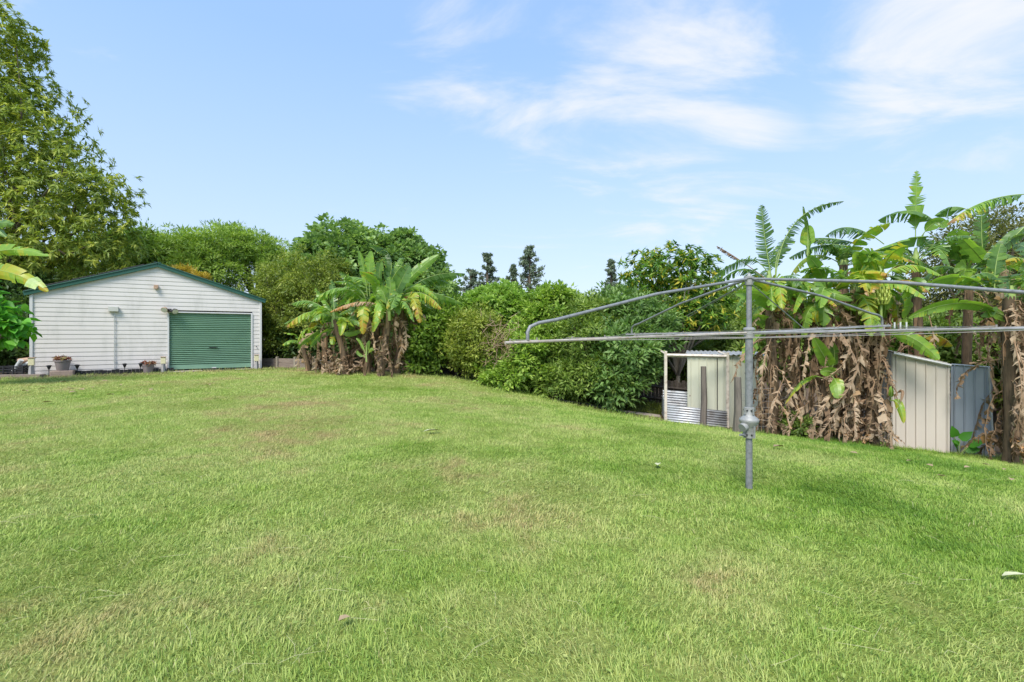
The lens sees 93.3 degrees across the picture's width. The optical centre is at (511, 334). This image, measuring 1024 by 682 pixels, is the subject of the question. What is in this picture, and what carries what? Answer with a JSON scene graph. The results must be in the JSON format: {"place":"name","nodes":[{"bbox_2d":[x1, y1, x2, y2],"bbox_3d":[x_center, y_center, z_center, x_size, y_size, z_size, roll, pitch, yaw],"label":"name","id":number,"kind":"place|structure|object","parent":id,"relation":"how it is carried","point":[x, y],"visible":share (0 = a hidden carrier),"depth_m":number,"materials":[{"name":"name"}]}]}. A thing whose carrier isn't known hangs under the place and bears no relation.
{"place":"outdoors","nodes":[
{"label":"outdoors","id":0,"kind":"place"},
{"bbox_2d":[0,339,1023,681],"bbox_3d":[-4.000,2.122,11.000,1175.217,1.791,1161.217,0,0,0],"label":"ground","id":1,"kind":"structure","parent":0,"point":[394,595],"depth_m":3.31,"materials":[{"name":"green plant"}]},
{"bbox_2d":[0,365,28,374],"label":"black crate","id":2,"kind":"object","parent":1,"relation":"on","point":[21,369],"visible":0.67,"depth_m":14.79,"materials":[{"name":"plastic"}]},
{"bbox_2d":[11,359,23,370],"bbox_3d":[-15.538,0.968,15.200,0.339,0.418,0.120,0,0,0],"label":"pipe offcut","id":3,"kind":"object","parent":2,"relation":"in","point":[19,362],"visible":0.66,"depth_m":15.16,"materials":[{"name":"plastic"}]},
{"bbox_2d":[0,281,42,350],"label":"heart leaved shrub","id":4,"kind":"object","parent":1,"relation":"on","point":[12,334],"visible":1,"depth_m":12.59,"materials":[{"name":"green plant"}]},
{"bbox_2d":[0,374,45,377],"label":"timber edge","id":5,"kind":"object","parent":1,"relation":"on","point":[20,375],"visible":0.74,"depth_m":14.57,"materials":[{"name":"brown wood"}]},
{"bbox_2d":[0,220,48,291],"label":"banana plant","id":6,"kind":"object","parent":1,"relation":"on","point":[14,272],"visible":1,"depth_m":12.21,"materials":[{"name":"green plant"}]},
{"bbox_2d":[0,270,57,370],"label":"leafy shrub","id":7,"kind":"object","parent":1,"relation":"on","point":[15,290],"visible":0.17,"depth_m":17.40,"materials":[{"name":"green plant"}]},
{"bbox_2d":[27,357,35,373],"bbox_3d":[-14.688,1.010,14.779,0.188,0.638,0.188,0,0,-33],"label":"bollard","id":8,"kind":"object","parent":1,"relation":"on","point":[31,363],"visible":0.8,"depth_m":14.74,"materials":[{"name":"beige paint"}]},
{"bbox_2d":[50,370,74,375],"bbox_3d":[-14.054,1.220,15.125,0.550,0.200,0.300,0,0,-33],"label":"paving block","id":9,"kind":"object","parent":1,"relation":"on","point":[63,373],"depth_m":15.02,"materials":[{"name":"grey concrete"}]},
{"bbox_2d":[51,354,71,370],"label":"potted plant","id":10,"kind":"object","parent":9,"relation":"on","point":[62,362],"visible":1,"depth_m":15.01,"materials":[{"name":"ceramic"}]},
{"bbox_2d":[0,0,158,289],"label":"broadleaf tree","id":11,"kind":"object","parent":1,"relation":"on","point":[19,107],"visible":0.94,"depth_m":19.30,"materials":[{"name":"green plant"}]},
{"bbox_2d":[16,218,178,280],"bbox_3d":[-23.066,-2.330,26.634,8.858,8.105,7.787,0,0,0],"label":"broadleaf tree","id":12,"kind":"object","parent":1,"relation":"on","point":[149,237],"visible":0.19,"depth_m":26.32,"materials":[{"name":"green plant"}]},
{"bbox_2d":[75,368,173,374],"bbox_3d":[-12.869,1.250,16.023,2.725,0.230,0.069,0,0,-33],"label":"garden edging","id":13,"kind":"object","parent":1,"relation":"on","point":[113,371],"visible":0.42,"depth_m":15.90,"materials":[{"name":"grey"}]},
{"bbox_2d":[22,262,265,374],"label":"metal shed","id":14,"kind":"structure","parent":1,"relation":"on","point":[132,317],"depth_m":16.51,"materials":[{"name":"white metal"}]},
{"bbox_2d":[169,313,250,368],"bbox_3d":[-10.921,0.220,17.585,2.510,2.000,0.077,0,0,-33],"label":"roller door","id":15,"kind":"structure","parent":14,"relation":"in","point":[197,340],"depth_m":17.55,"materials":[{"name":"green metal"}]},
{"bbox_2d":[141,360,156,372],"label":"potted plant","id":16,"kind":"object","parent":1,"relation":"on","point":[148,367],"visible":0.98,"depth_m":16.24,"materials":[{"name":"ceramic"}]},
{"bbox_2d":[161,356,165,371],"bbox_3d":[-11.975,1.042,16.606,0.188,0.583,0.188,0,0,-33],"label":"bollard","id":17,"kind":"object","parent":1,"relation":"on","point":[163,362],"visible":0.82,"depth_m":16.57,"materials":[{"name":"beige paint"}]},
{"bbox_2d":[167,263,211,279],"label":"flowering shrub","id":18,"kind":"object","parent":1,"relation":"on","point":[193,271],"visible":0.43,"depth_m":24.22,"materials":[{"name":"yellow plant"}]},
{"bbox_2d":[136,219,266,292],"bbox_3d":[-18.063,-2.573,28.971,6.976,8.556,7.961,0,0,0],"label":"feathery tree","id":19,"kind":"object","parent":1,"relation":"on","point":[214,257],"visible":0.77,"depth_m":27.57,"materials":[{"name":"green plant"}]},
{"bbox_2d":[208,220,291,297],"bbox_3d":[-16.409,-2.763,31.185,6.050,8.932,5.919,0,0,-34],"label":"feathery tree","id":20,"kind":"object","parent":1,"relation":"on","point":[266,243],"visible":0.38,"depth_m":29.89,"materials":[{"name":"green plant"}]},
{"bbox_2d":[254,354,258,368],"bbox_3d":[-9.564,1.033,18.109,0.188,0.583,0.188,0,0,-33],"label":"bollard","id":21,"kind":"object","parent":1,"relation":"on","point":[256,360],"visible":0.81,"depth_m":18.07,"materials":[{"name":"beige paint"}]},
{"bbox_2d":[231,243,356,359],"bbox_3d":[-9.126,-0.979,20.313,5.060,5.728,5.136,0,0,0],"label":"olive tree","id":22,"kind":"object","parent":1,"relation":"on","point":[280,294],"visible":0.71,"depth_m":19.55,"materials":[{"name":"green plant"}]},
{"bbox_2d":[283,332,321,370],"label":"banana plant","id":23,"kind":"object","parent":1,"relation":"on","point":[307,360],"visible":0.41,"depth_m":16.33,"materials":[{"name":"green plant"}]},
{"bbox_2d":[262,357,354,370],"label":"retaining wall","id":24,"kind":"structure","parent":1,"relation":"on","point":[276,362],"depth_m":18.88,"materials":[{"name":"grey wood"}]},
{"bbox_2d":[285,300,356,373],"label":"banana plant","id":25,"kind":"object","parent":1,"relation":"on","point":[326,353],"visible":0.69,"depth_m":15.73,"materials":[{"name":"green plant"}]},
{"bbox_2d":[262,284,401,368],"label":"leafy shrub","id":26,"kind":"object","parent":1,"relation":"on","point":[285,351],"visible":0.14,"depth_m":19.48,"materials":[{"name":"green plant"}]},
{"bbox_2d":[297,280,371,374],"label":"banana plant","id":27,"kind":"object","parent":1,"relation":"on","point":[339,326],"visible":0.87,"depth_m":14.86,"materials":[{"name":"green plant"}]},
{"bbox_2d":[278,212,408,360],"bbox_3d":[-8.110,-2.192,24.564,7.239,7.550,8.739,0,0,0],"label":"broadleaf tree","id":28,"kind":"object","parent":1,"relation":"on","point":[352,239],"visible":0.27,"depth_m":22.92,"materials":[{"name":"green plant"}]},
{"bbox_2d":[338,614,349,620],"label":"fallen leaf","id":29,"kind":"object","parent":1,"relation":"on","point":[342,616],"visible":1,"depth_m":2.36,"materials":[{"name":"brown plant"}]},
{"bbox_2d":[339,272,374,371],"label":"banana plant","id":30,"kind":"object","parent":1,"relation":"on","point":[359,336],"visible":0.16,"depth_m":15.91,"materials":[{"name":"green plant"}]},
{"bbox_2d":[356,338,373,375],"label":"banana plant","id":31,"kind":"object","parent":1,"relation":"on","point":[359,354],"visible":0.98,"depth_m":14.59,"materials":[{"name":"green plant"}]},
{"bbox_2d":[334,251,410,373],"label":"banana plant","id":32,"kind":"object","parent":1,"relation":"on","point":[365,322],"visible":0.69,"depth_m":15.10,"materials":[{"name":"green plant"}]},
{"bbox_2d":[335,245,413,372],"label":"banana plant","id":33,"kind":"object","parent":1,"relation":"on","point":[389,270],"visible":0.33,"depth_m":15.93,"materials":[{"name":"green plant"}]},
{"bbox_2d":[331,276,432,377],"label":"banana plant","id":34,"kind":"object","parent":1,"relation":"on","point":[378,312],"visible":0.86,"depth_m":14.60,"materials":[{"name":"green plant"}]},
{"bbox_2d":[370,254,464,374],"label":"banana plant","id":35,"kind":"object","parent":1,"relation":"on","point":[419,291],"visible":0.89,"depth_m":15.06,"materials":[{"name":"green plant"}]},
{"bbox_2d":[379,225,462,297],"bbox_3d":[-4.685,-2.047,25.544,5.103,7.576,5.824,0,0,0],"label":"broadleaf tree","id":36,"kind":"object","parent":1,"relation":"on","point":[417,248],"visible":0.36,"depth_m":24.63,"materials":[{"name":"green plant"}]},
{"bbox_2d":[392,279,467,375],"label":"leafy shrub","id":37,"kind":"object","parent":1,"relation":"on","point":[422,356],"visible":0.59,"depth_m":15.31,"materials":[{"name":"green plant"}]},
{"bbox_2d":[458,268,478,291],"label":"conifer tree","id":38,"kind":"object","parent":1,"relation":"on","point":[472,276],"visible":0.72,"depth_m":57.88,"materials":[{"name":"green plant"}]},
{"bbox_2d":[435,301,513,380],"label":"olive shrub","id":39,"kind":"object","parent":1,"relation":"on","point":[465,331],"visible":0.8,"depth_m":14.39,"materials":[{"name":"green plant"}]},
{"bbox_2d":[474,252,499,286],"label":"conifer tree","id":40,"kind":"object","parent":1,"relation":"on","point":[489,276],"visible":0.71,"depth_m":54.87,"materials":[{"name":"green plant"}]},
{"bbox_2d":[450,277,528,328],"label":"shrub","id":41,"kind":"object","parent":1,"relation":"on","point":[502,297],"visible":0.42,"depth_m":15.59,"materials":[{"name":"green plant"}]},
{"bbox_2d":[402,361,595,401],"bbox_3d":[-0.609,1.081,16.340,7.820,2.080,0.155,0,0,28],"label":"paling fence","id":42,"kind":"object","parent":1,"relation":"on","point":[446,371],"visible":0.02,"depth_m":17.16,"materials":[{"name":"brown wood"}]},
{"bbox_2d":[19,272,985,355],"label":"distant treeline","id":43,"kind":"object","parent":1,"relation":"on","point":[672,298],"visible":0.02,"depth_m":31.12,"materials":[{"name":"green plant"}]},
{"bbox_2d":[466,316,547,390],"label":"citrus shrub","id":44,"kind":"object","parent":1,"relation":"on","point":[502,375],"visible":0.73,"depth_m":13.66,"materials":[{"name":"green plant"}]},
{"bbox_2d":[480,311,531,367],"bbox_3d":[-0.159,0.204,13.927,1.649,1.979,0.949,0,0,0],"label":"dead twig tangle","id":45,"kind":"object","parent":44,"relation":"in","point":[502,334],"visible":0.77,"depth_m":13.85,"materials":[{"name":"beige plant"}]},
{"bbox_2d":[0,463,1023,670],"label":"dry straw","id":46,"kind":"object","parent":1,"relation":"on","point":[477,571],"visible":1,"depth_m":2.61,"materials":[{"name":"beige plant"}]},
{"bbox_2d":[505,263,523,288],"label":"conifer tree","id":47,"kind":"object","parent":1,"relation":"on","point":[513,270],"visible":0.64,"depth_m":53.80,"materials":[{"name":"green plant"}]},
{"bbox_2d":[519,245,544,292],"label":"conifer tree","id":48,"kind":"object","parent":1,"relation":"on","point":[527,264],"visible":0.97,"depth_m":54.64,"materials":[{"name":"green plant"}]},
{"bbox_2d":[506,279,585,397],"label":"citrus shrub","id":49,"kind":"object","parent":1,"relation":"on","point":[538,303],"visible":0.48,"depth_m":14.28,"materials":[{"name":"green plant"}]},
{"bbox_2d":[529,289,637,404],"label":"citrus shrub","id":50,"kind":"object","parent":1,"relation":"on","point":[571,384],"visible":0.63,"depth_m":13.25,"materials":[{"name":"green plant"}]},
{"bbox_2d":[558,399,660,416],"bbox_3d":[2.639,2.035,13.278,2.753,0.492,0.517,0,0,17],"label":"edging strip","id":51,"kind":"object","parent":1,"relation":"on","point":[632,412],"visible":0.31,"depth_m":13.01,"materials":[{"name":"concrete"}]},
{"bbox_2d":[601,258,619,293],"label":"conifer tree","id":52,"kind":"object","parent":1,"relation":"on","point":[611,270],"visible":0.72,"depth_m":59.73,"materials":[{"name":"green plant"}]},
{"bbox_2d":[580,280,687,411],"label":"citrus shrub","id":53,"kind":"object","parent":1,"relation":"on","point":[644,356],"visible":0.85,"depth_m":12.91,"materials":[{"name":"green plant"}]},
{"bbox_2d":[616,398,661,413],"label":"grass clippings","id":54,"kind":"object","parent":1,"relation":"on","point":[648,407],"depth_m":13.44,"materials":[{"name":"green plant"}]},
{"bbox_2d":[584,288,755,388],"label":"leafy shrub","id":55,"kind":"object","parent":1,"relation":"on","point":[707,344],"visible":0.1,"depth_m":16.30,"materials":[{"name":"green plant"}]},
{"bbox_2d":[617,239,738,381],"bbox_3d":[5.158,-0.266,15.411,3.805,5.686,3.181,0,0,0],"label":"yellowing tree","id":56,"kind":"object","parent":1,"relation":"on","point":[654,263],"visible":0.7,"depth_m":15.08,"materials":[{"name":"green plant"}]},
{"bbox_2d":[660,350,728,427],"bbox_3d":[4.570,1.362,12.195,1.665,1.951,1.311,0,0,7],"label":"pen enclosure","id":57,"kind":"object","parent":1,"relation":"on","point":[674,407],"visible":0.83,"depth_m":11.64,"materials":[{"name":"metal"}]},
{"bbox_2d":[700,366,706,425],"bbox_3d":[4.589,1.544,11.595,0.172,1.575,0.190,0,0,0],"label":"timber post","id":58,"kind":"object","parent":1,"relation":"on","point":[703,414],"visible":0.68,"depth_m":11.54,"materials":[{"name":"grey wood"}]},
{"bbox_2d":[628,377,791,423],"bbox_3d":[5.301,1.802,13.829,5.118,1.504,0.163,0,0,16],"label":"paling fence","id":59,"kind":"object","parent":1,"relation":"on","point":[656,393],"visible":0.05,"depth_m":14.13,"materials":[{"name":"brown wood"}]},
{"bbox_2d":[686,350,763,429],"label":"garden shed","id":60,"kind":"structure","parent":1,"relation":"on","point":[716,381],"depth_m":12.01,"materials":[{"name":"metal"}]},
{"bbox_2d":[732,377,741,432],"bbox_3d":[4.193,1.381,9.004,0.180,1.188,0.190,0,0,0],"label":"timber post","id":61,"kind":"object","parent":1,"relation":"on","point":[737,415],"visible":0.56,"depth_m":8.96,"materials":[{"name":"grey wood"}]},
{"bbox_2d":[742,386,771,428],"bbox_3d":[5.008,1.496,9.889,0.757,0.870,0.013,0,0,-8],"label":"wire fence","id":62,"kind":"object","parent":1,"relation":"on","point":[768,407],"visible":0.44,"depth_m":9.91,"materials":[{"name":"grey metal"}]},
{"bbox_2d":[505,273,1023,488],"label":"rotary clothesline","id":63,"kind":"object","parent":1,"relation":"on","point":[749,420],"visible":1,"depth_m":4.18,"materials":[{"name":"metal"}]},
{"bbox_2d":[708,201,843,436],"bbox_3d":[5.510,-0.277,10.156,2.750,5.141,1.587,0,0,-36],"label":"banana plant","id":64,"kind":"object","parent":1,"relation":"on","point":[768,317],"visible":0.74,"depth_m":10.16,"materials":[{"name":"green plant"}]},
{"bbox_2d":[743,207,840,437],"bbox_3d":[6.097,-0.209,10.528,1.750,5.176,2.160,0,0,-28],"label":"banana plant","id":65,"kind":"object","parent":1,"relation":"on","point":[807,238],"visible":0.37,"depth_m":10.28,"materials":[{"name":"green plant"}]},
{"bbox_2d":[778,405,818,437],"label":"leafy shrub","id":66,"kind":"object","parent":1,"relation":"on","point":[796,423],"visible":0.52,"depth_m":9.92,"materials":[{"name":"green plant"}]},
{"bbox_2d":[715,298,927,406],"bbox_3d":[10.034,0.617,16.017,7.011,4.482,3.720,0,0,0],"label":"leafy shrub","id":67,"kind":"object","parent":1,"relation":"on","point":[736,346],"visible":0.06,"depth_m":15.42,"materials":[{"name":"green plant"}]},
{"bbox_2d":[785,255,892,442],"bbox_3d":[6.604,0.374,9.847,1.934,3.933,2.210,0,0,27],"label":"banana plant","id":68,"kind":"object","parent":1,"relation":"on","point":[831,387],"visible":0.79,"depth_m":9.63,"materials":[{"name":"green plant"}]},
{"bbox_2d":[789,223,889,439],"bbox_3d":[7.419,0.011,10.969,1.877,4.876,1.763,0,0,40],"label":"banana plant","id":69,"kind":"object","parent":1,"relation":"on","point":[840,252],"visible":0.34,"depth_m":10.83,"materials":[{"name":"green plant"}]},
{"bbox_2d":[798,248,925,447],"bbox_3d":[6.936,0.358,9.722,2.047,4.043,2.078,0,0,30],"label":"banana plant","id":70,"kind":"object","parent":1,"relation":"on","point":[858,262],"visible":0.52,"depth_m":9.58,"materials":[{"name":"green plant"}]},
{"bbox_2d":[826,243,939,448],"bbox_3d":[7.268,0.284,9.858,1.786,4.228,1.853,0,0,-16],"label":"banana plant","id":71,"kind":"object","parent":1,"relation":"on","point":[884,300],"visible":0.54,"depth_m":9.50,"materials":[{"name":"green plant"}]},
{"bbox_2d":[865,350,951,452],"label":"garden shed","id":72,"kind":"structure","parent":1,"relation":"on","point":[923,383],"depth_m":9.91,"materials":[{"name":"beige metal"}]},
{"bbox_2d":[849,171,978,448],"bbox_3d":[9.207,-0.531,10.829,2.300,6.359,1.948,0,0,0],"label":"banana plant","id":73,"kind":"object","parent":1,"relation":"on","point":[914,210],"visible":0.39,"depth_m":10.88,"materials":[{"name":"green plant"}]},
{"bbox_2d":[885,309,1002,413],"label":"leafy shrub","id":74,"kind":"object","parent":1,"relation":"on","point":[947,354],"visible":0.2,"depth_m":12.45,"materials":[{"name":"green plant"}]},
{"bbox_2d":[874,208,1023,437],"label":"banana plant","id":75,"kind":"object","parent":1,"relation":"on","point":[966,250],"visible":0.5,"depth_m":10.72,"materials":[{"name":"green plant"}]},
{"bbox_2d":[893,200,1023,429],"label":"rough tree","id":76,"kind":"object","parent":1,"relation":"on","point":[1004,226],"visible":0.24,"depth_m":13.94,"materials":[{"name":"green plant"}]},
{"bbox_2d":[908,244,1023,463],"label":"banana plant","id":77,"kind":"object","parent":1,"relation":"on","point":[1011,411],"visible":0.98,"depth_m":8.78,"materials":[{"name":"green plant"}]},
{"bbox_2d":[950,426,981,453],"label":"broad leaved weed","id":78,"kind":"object","parent":1,"relation":"on","point":[966,437],"visible":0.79,"depth_m":9.65,"materials":[{"name":"green plant"}]},
{"bbox_2d":[951,364,994,456],"bbox_3d":[9.292,1.552,9.755,0.653,1.916,0.100,0,0,40],"label":"metal screen","id":79,"kind":"object","parent":1,"relation":"on","point":[976,385],"visible":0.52,"depth_m":9.81,"materials":[{"name":"metal"}]},
{"bbox_2d":[947,194,1023,463],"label":"banana plant","id":80,"kind":"object","parent":1,"relation":"on","point":[1008,240],"visible":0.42,"depth_m":9.21,"materials":[{"name":"green plant"}]},
{"bbox_2d":[1002,572,1023,575],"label":"fallen leaf","id":81,"kind":"object","parent":1,"relation":"on","point":[1011,573],"visible":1,"depth_m":2.86,"materials":[{"name":"beige plant"}]},
{"bbox_2d":[0,0,1023,308],"label":"sky","id":82,"kind":"structure","parent":0,"point":[584,133],"materials":[{"name":"blue"}]}
]}

